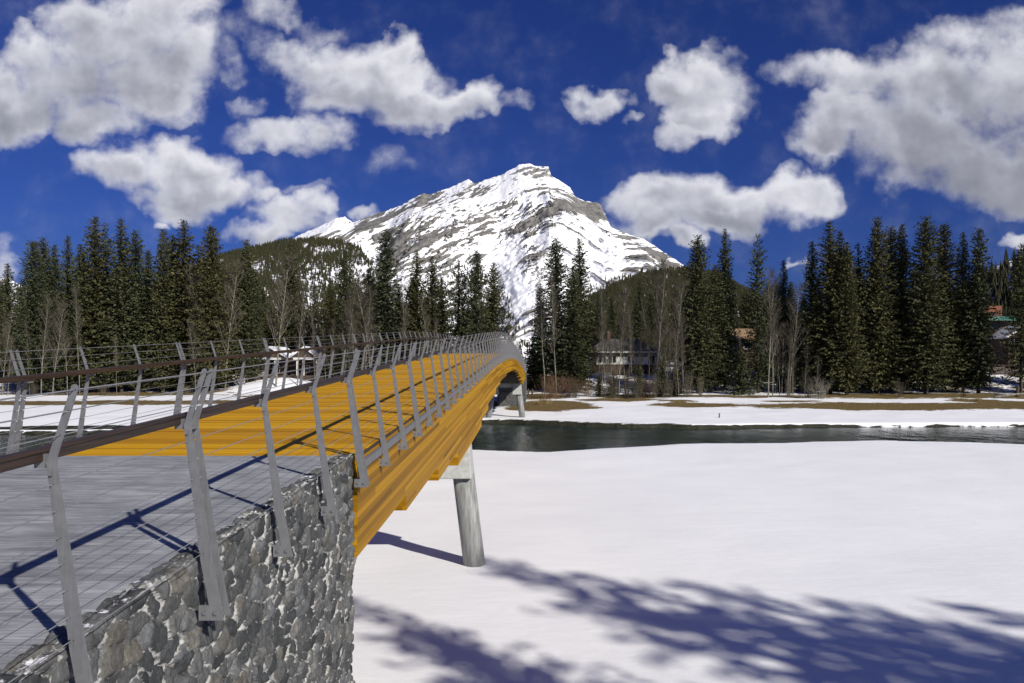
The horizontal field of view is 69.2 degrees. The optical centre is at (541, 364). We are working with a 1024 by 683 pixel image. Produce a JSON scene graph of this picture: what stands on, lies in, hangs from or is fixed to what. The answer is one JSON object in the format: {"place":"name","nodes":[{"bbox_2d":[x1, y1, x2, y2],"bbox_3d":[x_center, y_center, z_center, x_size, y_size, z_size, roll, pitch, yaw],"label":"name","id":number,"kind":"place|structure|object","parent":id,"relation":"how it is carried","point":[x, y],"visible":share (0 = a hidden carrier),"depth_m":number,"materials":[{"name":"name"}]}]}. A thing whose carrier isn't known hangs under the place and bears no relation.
{"place":"outdoors","nodes":[
{"label":"outdoors","id":0,"kind":"place"},
{"bbox_2d":[217,242,375,340],"bbox_3d":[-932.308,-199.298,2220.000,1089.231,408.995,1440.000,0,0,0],"label":"hill","id":1,"kind":"structure","parent":0,"point":[364,268],"depth_m":2109.80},
{"bbox_2d":[293,163,683,362],"bbox_3d":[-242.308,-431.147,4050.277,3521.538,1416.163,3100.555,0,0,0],"label":"mountain","id":2,"kind":"structure","parent":0,"point":[512,222],"depth_m":3570.31,"materials":[{"name":"snow"}]},
{"bbox_2d":[0,361,1023,682],"bbox_3d":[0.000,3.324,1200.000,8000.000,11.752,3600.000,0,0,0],"label":"ground","id":3,"kind":"structure","parent":0,"point":[864,561],"depth_m":29.80,"materials":[{"name":"snow"}]},
{"bbox_2d":[0,279,12,376],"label":"spruce tree","id":4,"kind":"object","parent":3,"relation":"on","point":[1,330],"visible":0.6,"depth_m":156.66,"materials":[{"name":"green plant"}]},
{"bbox_2d":[0,311,16,394],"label":"birch tree","id":5,"kind":"object","parent":3,"relation":"on","point":[7,331],"visible":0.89,"depth_m":132.84,"materials":[{"name":"brown plant"}]},
{"bbox_2d":[0,263,22,374],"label":"spruce tree","id":6,"kind":"object","parent":3,"relation":"on","point":[6,280],"visible":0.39,"depth_m":161.10,"materials":[{"name":"green plant"}]},
{"bbox_2d":[1,240,60,391],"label":"spruce tree","id":7,"kind":"object","parent":3,"relation":"on","point":[32,284],"visible":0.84,"depth_m":135.32,"materials":[{"name":"green plant"}]},
{"bbox_2d":[14,236,63,391],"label":"spruce tree","id":8,"kind":"object","parent":3,"relation":"on","point":[44,249],"visible":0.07,"depth_m":140.69,"materials":[{"name":"green plant"}]},
{"bbox_2d":[34,292,58,392],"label":"birch tree","id":9,"kind":"object","parent":3,"relation":"on","point":[45,337],"visible":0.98,"depth_m":132.34,"materials":[{"name":"brown plant"}]},
{"bbox_2d":[35,245,75,390],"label":"spruce tree","id":10,"kind":"object","parent":3,"relation":"on","point":[56,279],"visible":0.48,"depth_m":137.53,"materials":[{"name":"green plant"}]},
{"bbox_2d":[40,299,73,395],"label":"birch tree","id":11,"kind":"object","parent":3,"relation":"on","point":[59,334],"visible":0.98,"depth_m":131.27,"materials":[{"name":"brown plant"}]},
{"bbox_2d":[52,291,79,393],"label":"birch tree","id":12,"kind":"object","parent":3,"relation":"on","point":[64,329],"visible":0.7,"depth_m":134.56,"materials":[{"name":"brown plant"}]},
{"bbox_2d":[57,235,75,386],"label":"spruce tree","id":13,"kind":"object","parent":3,"relation":"on","point":[68,265],"visible":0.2,"depth_m":145.65,"materials":[{"name":"green plant"}]},
{"bbox_2d":[52,244,102,392],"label":"spruce tree","id":14,"kind":"object","parent":3,"relation":"on","point":[80,276],"visible":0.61,"depth_m":138.10,"materials":[{"name":"green plant"}]},
{"bbox_2d":[71,280,84,394],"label":"birch tree","id":15,"kind":"object","parent":3,"relation":"on","point":[76,310],"visible":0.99,"depth_m":133.94,"materials":[{"name":"brown plant"}]},
{"bbox_2d":[57,216,125,392],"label":"spruce tree","id":16,"kind":"object","parent":3,"relation":"on","point":[94,270],"visible":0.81,"depth_m":139.09,"materials":[{"name":"green plant"}]},
{"bbox_2d":[87,221,125,388],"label":"spruce tree","id":17,"kind":"object","parent":3,"relation":"on","point":[105,235],"visible":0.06,"depth_m":146.91,"materials":[{"name":"green plant"}]},
{"bbox_2d":[89,218,149,391],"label":"spruce tree","id":18,"kind":"object","parent":3,"relation":"on","point":[121,253],"visible":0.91,"depth_m":139.23,"materials":[{"name":"green plant"}]},
{"bbox_2d":[108,229,157,390],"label":"spruce tree","id":19,"kind":"object","parent":3,"relation":"on","point":[138,260],"visible":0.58,"depth_m":141.34,"materials":[{"name":"green plant"}]},
{"bbox_2d":[141,249,159,382],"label":"spruce tree","id":20,"kind":"object","parent":3,"relation":"on","point":[148,263],"visible":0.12,"depth_m":149.77,"materials":[{"name":"green plant"}]},
{"bbox_2d":[135,229,190,392],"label":"spruce tree","id":21,"kind":"object","parent":3,"relation":"on","point":[161,329],"visible":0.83,"depth_m":139.22,"materials":[{"name":"green plant"}]},
{"bbox_2d":[143,234,191,390],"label":"spruce tree","id":22,"kind":"object","parent":3,"relation":"on","point":[172,247],"visible":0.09,"depth_m":143.52,"materials":[{"name":"green plant"}]},
{"bbox_2d":[0,453,355,682],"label":"abutment","id":23,"kind":"object","parent":3,"relation":"on","point":[289,620],"visible":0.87,"depth_m":6.55,"materials":[{"name":"stone"}]},
{"bbox_2d":[156,219,203,390],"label":"spruce tree","id":24,"kind":"object","parent":3,"relation":"on","point":[183,280],"visible":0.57,"depth_m":141.16,"materials":[{"name":"green plant"}]},
{"bbox_2d":[181,258,218,387],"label":"birch tree","id":25,"kind":"object","parent":3,"relation":"on","point":[190,292],"visible":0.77,"depth_m":136.77,"materials":[{"name":"brown plant"}]},
{"bbox_2d":[174,225,241,390],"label":"spruce tree","id":26,"kind":"object","parent":3,"relation":"on","point":[210,274],"visible":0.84,"depth_m":137.08,"materials":[{"name":"green plant"}]},
{"bbox_2d":[214,266,242,385],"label":"spruce tree","id":27,"kind":"object","parent":3,"relation":"on","point":[229,313],"visible":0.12,"depth_m":145.63,"materials":[{"name":"green plant"}]},
{"bbox_2d":[210,257,249,388],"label":"birch tree","id":28,"kind":"object","parent":3,"relation":"on","point":[233,300],"visible":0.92,"depth_m":137.97,"materials":[{"name":"brown plant"}]},
{"bbox_2d":[226,239,273,382],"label":"spruce tree","id":29,"kind":"object","parent":3,"relation":"on","point":[246,331],"visible":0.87,"depth_m":141.49,"materials":[{"name":"green plant"}]},
{"bbox_2d":[250,286,268,372],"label":"spruce tree","id":30,"kind":"object","parent":3,"relation":"on","point":[257,323],"visible":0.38,"depth_m":159.83,"materials":[{"name":"green plant"}]},
{"bbox_2d":[0,332,525,682],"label":"footbridge","id":31,"kind":"object","parent":3,"relation":"on","point":[403,431],"visible":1,"depth_m":11.64,"materials":[{"name":"orange wood"}]},
{"bbox_2d":[258,288,273,368],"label":"spruce tree","id":32,"kind":"object","parent":3,"relation":"on","point":[264,299],"visible":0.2,"depth_m":167.22,"materials":[{"name":"green plant"}]},
{"bbox_2d":[259,250,302,386],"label":"birch tree","id":33,"kind":"object","parent":3,"relation":"on","point":[282,288],"visible":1,"depth_m":136.14,"materials":[{"name":"brown plant"}]},
{"bbox_2d":[248,346,326,381],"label":"porch house","id":34,"kind":"structure","parent":3,"relation":"on","point":[282,357],"depth_m":144.97,"materials":[{"name":"white paint"}]},
{"bbox_2d":[270,240,310,358],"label":"spruce tree","id":35,"kind":"object","parent":3,"relation":"on","point":[290,330],"visible":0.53,"depth_m":163.34,"materials":[{"name":"green plant"}]},
{"bbox_2d":[287,291,311,348],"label":"spruce tree","id":36,"kind":"object","parent":3,"relation":"on","point":[297,321],"visible":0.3,"depth_m":163.78,"materials":[{"name":"green plant"}]},
{"bbox_2d":[292,279,314,384],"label":"birch tree","id":37,"kind":"object","parent":3,"relation":"on","point":[302,315],"visible":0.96,"depth_m":138.11,"materials":[{"name":"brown plant"}]},
{"bbox_2d":[300,284,321,346],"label":"spruce tree","id":38,"kind":"object","parent":3,"relation":"on","point":[313,299],"visible":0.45,"depth_m":161.84,"materials":[{"name":"green plant"}]},
{"bbox_2d":[315,278,344,377],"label":"spruce tree","id":39,"kind":"object","parent":3,"relation":"on","point":[330,312],"visible":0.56,"depth_m":144.56,"materials":[{"name":"green plant"}]},
{"bbox_2d":[321,251,367,375],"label":"spruce tree","id":40,"kind":"object","parent":3,"relation":"on","point":[345,277],"visible":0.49,"depth_m":145.26,"materials":[{"name":"green plant"}]},
{"bbox_2d":[334,285,362,373],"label":"birch tree","id":41,"kind":"object","parent":3,"relation":"on","point":[347,323],"visible":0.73,"depth_m":137.42,"materials":[{"name":"brown plant"}]},
{"bbox_2d":[350,274,387,367],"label":"birch tree","id":42,"kind":"object","parent":3,"relation":"on","point":[366,315],"visible":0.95,"depth_m":136.30,"materials":[{"name":"brown plant"}]},
{"bbox_2d":[357,269,380,368],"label":"spruce tree","id":43,"kind":"object","parent":3,"relation":"on","point":[368,276],"visible":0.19,"depth_m":147.68,"materials":[{"name":"green plant"}]},
{"bbox_2d":[360,285,378,367],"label":"tree","id":44,"kind":"object","parent":3,"relation":"on","point":[370,290],"visible":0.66,"depth_m":139.42,"materials":[{"name":"brown plant"}]},
{"bbox_2d":[359,228,408,367],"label":"spruce tree","id":45,"kind":"object","parent":3,"relation":"on","point":[386,290],"visible":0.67,"depth_m":143.42,"materials":[{"name":"green plant"}]},
{"bbox_2d":[389,286,407,359],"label":"spruce tree","id":46,"kind":"object","parent":3,"relation":"on","point":[399,305],"visible":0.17,"depth_m":149.59,"materials":[{"name":"green plant"}]},
{"bbox_2d":[396,278,415,358],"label":"birch tree","id":47,"kind":"object","parent":3,"relation":"on","point":[404,311],"visible":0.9,"depth_m":138.01,"materials":[{"name":"brown plant"}]},
{"bbox_2d":[397,249,435,359],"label":"spruce tree","id":48,"kind":"object","parent":3,"relation":"on","point":[415,325],"visible":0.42,"depth_m":144.53,"materials":[{"name":"green plant"}]},
{"bbox_2d":[415,319,443,355],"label":"spruce tree","id":49,"kind":"object","parent":3,"relation":"on","point":[422,336],"visible":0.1,"depth_m":139.64,"materials":[{"name":"green plant"}]},
{"bbox_2d":[419,255,451,354],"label":"spruce tree","id":50,"kind":"object","parent":3,"relation":"on","point":[431,300],"visible":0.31,"depth_m":145.61,"materials":[{"name":"green plant"}]},
{"bbox_2d":[435,276,457,346],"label":"spruce tree","id":51,"kind":"object","parent":3,"relation":"on","point":[444,302],"visible":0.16,"depth_m":153.38,"materials":[{"name":"green plant"}]},
{"bbox_2d":[438,258,473,353],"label":"spruce tree","id":52,"kind":"object","parent":3,"relation":"on","point":[457,330],"visible":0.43,"depth_m":143.65,"materials":[{"name":"green plant"}]},
{"bbox_2d":[459,250,495,352],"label":"spruce tree","id":53,"kind":"object","parent":3,"relation":"on","point":[475,309],"visible":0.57,"depth_m":141.52,"materials":[{"name":"green plant"}]},
{"bbox_2d":[481,262,511,352],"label":"spruce tree","id":54,"kind":"object","parent":3,"relation":"on","point":[494,299],"visible":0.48,"depth_m":143.57,"materials":[{"name":"green plant"}]},
{"bbox_2d":[0,235,1023,363],"bbox_3d":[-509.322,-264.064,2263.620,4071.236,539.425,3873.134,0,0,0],"label":"distant forest","id":55,"kind":"object","parent":3,"relation":"on","point":[264,251],"visible":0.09,"depth_m":2072.71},
{"bbox_2d":[497,370,526,405],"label":"abutment","id":56,"kind":"object","parent":3,"relation":"on","point":[505,397],"visible":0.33,"depth_m":117.05,"materials":[{"name":"stone"}]},
{"bbox_2d":[523,336,546,389],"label":"spruce tree","id":57,"kind":"object","parent":3,"relation":"on","point":[530,385],"visible":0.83,"depth_m":149.53,"materials":[{"name":"green plant"}]},
{"bbox_2d":[527,261,549,394],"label":"birch tree","id":58,"kind":"object","parent":3,"relation":"on","point":[541,306],"visible":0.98,"depth_m":136.74,"materials":[{"name":"grey plant"}]},
{"bbox_2d":[526,284,551,384],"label":"spruce tree","id":59,"kind":"object","parent":3,"relation":"on","point":[535,334],"visible":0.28,"depth_m":151.57,"materials":[{"name":"green plant"}]},
{"bbox_2d":[533,374,567,398],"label":"shrub","id":60,"kind":"object","parent":3,"relation":"on","point":[548,387],"visible":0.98,"depth_m":130.70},
{"bbox_2d":[528,237,578,390],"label":"spruce tree","id":61,"kind":"object","parent":3,"relation":"on","point":[554,252],"visible":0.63,"depth_m":145.27,"materials":[{"name":"green plant"}]},
{"bbox_2d":[547,267,561,393],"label":"birch tree","id":62,"kind":"object","parent":3,"relation":"on","point":[553,329],"visible":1,"depth_m":134.79,"materials":[{"name":"grey plant"}]},
{"bbox_2d":[552,267,593,392],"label":"spruce tree","id":63,"kind":"object","parent":3,"relation":"on","point":[574,369],"visible":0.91,"depth_m":141.41,"materials":[{"name":"green plant"}]},
{"bbox_2d":[559,238,601,384],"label":"spruce tree","id":64,"kind":"object","parent":3,"relation":"on","point":[580,269],"visible":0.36,"depth_m":146.48,"materials":[{"name":"green plant"}]},
{"bbox_2d":[588,292,606,345],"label":"spruce tree","id":65,"kind":"object","parent":3,"relation":"on","point":[597,304],"visible":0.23,"depth_m":195.03,"materials":[{"name":"green plant"}]},
{"bbox_2d":[604,299,619,338],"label":"spruce tree","id":66,"kind":"object","parent":3,"relation":"on","point":[611,318],"visible":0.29,"depth_m":188.18,"materials":[{"name":"green plant"}]},
{"bbox_2d":[586,331,661,376],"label":"cottage","id":67,"kind":"structure","parent":3,"relation":"on","point":[645,366],"depth_m":162.05,"materials":[{"name":"white paint"}]},
{"bbox_2d":[614,280,634,395],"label":"birch tree","id":68,"kind":"object","parent":3,"relation":"on","point":[624,288],"visible":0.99,"depth_m":133.98,"materials":[{"name":"grey plant"}]},
{"bbox_2d":[630,278,650,343],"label":"spruce tree","id":69,"kind":"object","parent":3,"relation":"on","point":[638,307],"visible":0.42,"depth_m":175.73,"materials":[{"name":"green plant"}]},
{"bbox_2d":[639,293,655,394],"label":"birch tree","id":70,"kind":"object","parent":3,"relation":"on","point":[648,333],"visible":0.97,"depth_m":136.81,"materials":[{"name":"grey plant"}]},
{"bbox_2d":[643,292,663,360],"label":"spruce tree","id":71,"kind":"object","parent":3,"relation":"on","point":[649,316],"visible":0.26,"depth_m":190.67,"materials":[{"name":"green plant"}]},
{"bbox_2d":[647,261,664,362],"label":"birch tree","id":72,"kind":"object","parent":3,"relation":"on","point":[656,294],"visible":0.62,"depth_m":136.82,"materials":[{"name":"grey plant"}]},
{"bbox_2d":[647,258,676,394],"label":"birch tree","id":73,"kind":"object","parent":3,"relation":"on","point":[663,307],"visible":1,"depth_m":134.15,"materials":[{"name":"grey plant"}]},
{"bbox_2d":[653,289,673,362],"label":"spruce tree","id":74,"kind":"object","parent":3,"relation":"on","point":[656,316],"visible":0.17,"depth_m":196.64,"materials":[{"name":"green plant"}]},
{"bbox_2d":[654,360,674,396],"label":"spruce tree","id":75,"kind":"object","parent":3,"relation":"on","point":[661,373],"visible":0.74,"depth_m":132.67,"materials":[{"name":"green plant"}]},
{"bbox_2d":[666,288,681,362],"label":"spruce tree","id":76,"kind":"object","parent":3,"relation":"on","point":[674,297],"visible":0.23,"depth_m":209.88,"materials":[{"name":"green plant"}]},
{"bbox_2d":[666,365,683,395],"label":"spruce tree","id":77,"kind":"object","parent":3,"relation":"on","point":[674,382],"visible":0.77,"depth_m":132.83,"materials":[{"name":"green plant"}]},
{"bbox_2d":[664,275,693,378],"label":"birch tree","id":78,"kind":"object","parent":3,"relation":"on","point":[678,296],"visible":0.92,"depth_m":134.34,"materials":[{"name":"grey plant"}]},
{"bbox_2d":[671,235,726,393],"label":"spruce tree","id":79,"kind":"object","parent":3,"relation":"on","point":[700,331],"visible":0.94,"depth_m":139.29,"materials":[{"name":"green plant"}]},
{"bbox_2d":[699,264,734,391],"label":"spruce tree","id":80,"kind":"object","parent":3,"relation":"on","point":[716,293],"visible":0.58,"depth_m":145.25,"materials":[{"name":"green plant"}]},
{"bbox_2d":[707,229,741,389],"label":"spruce tree","id":81,"kind":"object","parent":3,"relation":"on","point":[725,266],"visible":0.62,"depth_m":146.36,"materials":[{"name":"green plant"}]},
{"bbox_2d":[725,347,755,394],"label":"spruce tree","id":82,"kind":"object","parent":3,"relation":"on","point":[741,388],"visible":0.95,"depth_m":138.59,"materials":[{"name":"green plant"}]},
{"bbox_2d":[736,290,752,328],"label":"spruce tree","id":83,"kind":"object","parent":3,"relation":"on","point":[745,309],"visible":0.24,"depth_m":184.70,"materials":[{"name":"green plant"}]},
{"bbox_2d":[727,329,763,369],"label":"gabled house","id":84,"kind":"structure","parent":3,"relation":"on","point":[742,331],"depth_m":172.00,"materials":[{"name":"brown paint"}]},
{"bbox_2d":[736,233,784,392],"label":"spruce tree","id":85,"kind":"object","parent":3,"relation":"on","point":[757,315],"visible":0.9,"depth_m":142.62,"materials":[{"name":"green plant"}]},
{"bbox_2d":[750,284,778,377],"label":"spruce tree","id":86,"kind":"object","parent":3,"relation":"on","point":[764,310],"visible":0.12,"depth_m":157.38,"materials":[{"name":"green plant"}]},
{"bbox_2d":[761,267,782,396],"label":"birch tree","id":87,"kind":"object","parent":3,"relation":"on","point":[770,297],"visible":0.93,"depth_m":131.14,"materials":[{"name":"grey plant"}]},
{"bbox_2d":[760,268,787,396],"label":"birch tree","id":88,"kind":"object","parent":3,"relation":"on","point":[774,322],"visible":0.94,"depth_m":131.12,"materials":[{"name":"grey plant"}]},
{"bbox_2d":[765,260,801,390],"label":"spruce tree","id":89,"kind":"object","parent":3,"relation":"on","point":[782,291],"visible":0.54,"depth_m":146.61,"materials":[{"name":"green plant"}]},
{"bbox_2d":[778,281,809,395],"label":"birch tree","id":90,"kind":"object","parent":3,"relation":"on","point":[794,300],"visible":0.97,"depth_m":134.42,"materials":[{"name":"grey plant"}]},
{"bbox_2d":[787,241,829,393],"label":"spruce tree","id":91,"kind":"object","parent":3,"relation":"on","point":[810,279],"visible":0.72,"depth_m":141.51,"materials":[{"name":"green plant"}]},
{"bbox_2d":[800,221,859,393],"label":"spruce tree","id":92,"kind":"object","parent":3,"relation":"on","point":[829,256],"visible":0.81,"depth_m":139.26,"materials":[{"name":"green plant"}]},
{"bbox_2d":[825,242,878,394],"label":"spruce tree","id":93,"kind":"object","parent":3,"relation":"on","point":[850,380],"visible":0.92,"depth_m":137.17,"materials":[{"name":"green plant"}]},
{"bbox_2d":[843,243,881,392],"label":"spruce tree","id":94,"kind":"object","parent":3,"relation":"on","point":[858,271],"visible":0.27,"depth_m":143.52,"materials":[{"name":"green plant"}]},
{"bbox_2d":[856,216,916,393],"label":"spruce tree","id":95,"kind":"object","parent":3,"relation":"on","point":[875,344],"visible":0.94,"depth_m":140.12,"materials":[{"name":"green plant"}]},
{"bbox_2d":[872,225,914,390],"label":"spruce tree","id":96,"kind":"object","parent":3,"relation":"on","point":[889,239],"visible":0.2,"depth_m":145.40,"materials":[{"name":"green plant"}]},
{"bbox_2d":[885,223,922,392],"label":"spruce tree","id":97,"kind":"object","parent":3,"relation":"on","point":[902,266],"visible":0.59,"depth_m":142.42,"materials":[{"name":"green plant"}]},
{"bbox_2d":[891,215,963,393],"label":"spruce tree","id":98,"kind":"object","parent":3,"relation":"on","point":[925,378],"visible":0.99,"depth_m":138.15,"materials":[{"name":"green plant"}]},
{"bbox_2d":[915,222,974,392],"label":"spruce tree","id":99,"kind":"object","parent":3,"relation":"on","point":[943,259],"visible":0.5,"depth_m":142.78,"materials":[{"name":"green plant"}]},
{"bbox_2d":[944,232,985,392],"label":"spruce tree","id":100,"kind":"object","parent":3,"relation":"on","point":[962,268],"visible":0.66,"depth_m":142.44,"materials":[{"name":"green plant"}]},
{"bbox_2d":[952,228,1000,392],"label":"spruce tree","id":101,"kind":"object","parent":3,"relation":"on","point":[980,290],"visible":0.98,"depth_m":140.38,"materials":[{"name":"green plant"}]},
{"bbox_2d":[983,306,1014,354],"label":"lodge","id":102,"kind":"structure","parent":3,"relation":"on","point":[1000,324],"depth_m":186.00,"materials":[{"name":"brown wood"}]},
{"bbox_2d":[991,243,1023,394],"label":"spruce tree","id":103,"kind":"object","parent":3,"relation":"on","point":[1019,300],"visible":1,"depth_m":136.85,"materials":[{"name":"green plant"}]},
{"bbox_2d":[991,325,1023,365],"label":"house","id":104,"kind":"structure","parent":3,"relation":"on","point":[997,343],"depth_m":179.28,"materials":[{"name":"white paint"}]},
{"bbox_2d":[0,423,1023,455],"bbox_3d":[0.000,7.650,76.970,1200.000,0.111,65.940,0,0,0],"label":"river","id":105,"kind":"structure","parent":0,"point":[518,437],"depth_m":78.53,"materials":[{"name":"liquid"}]},
{"bbox_2d":[0,0,1023,310],"label":"sky","id":106,"kind":"structure","parent":0,"point":[259,121],"materials":[{"name":"blue"}]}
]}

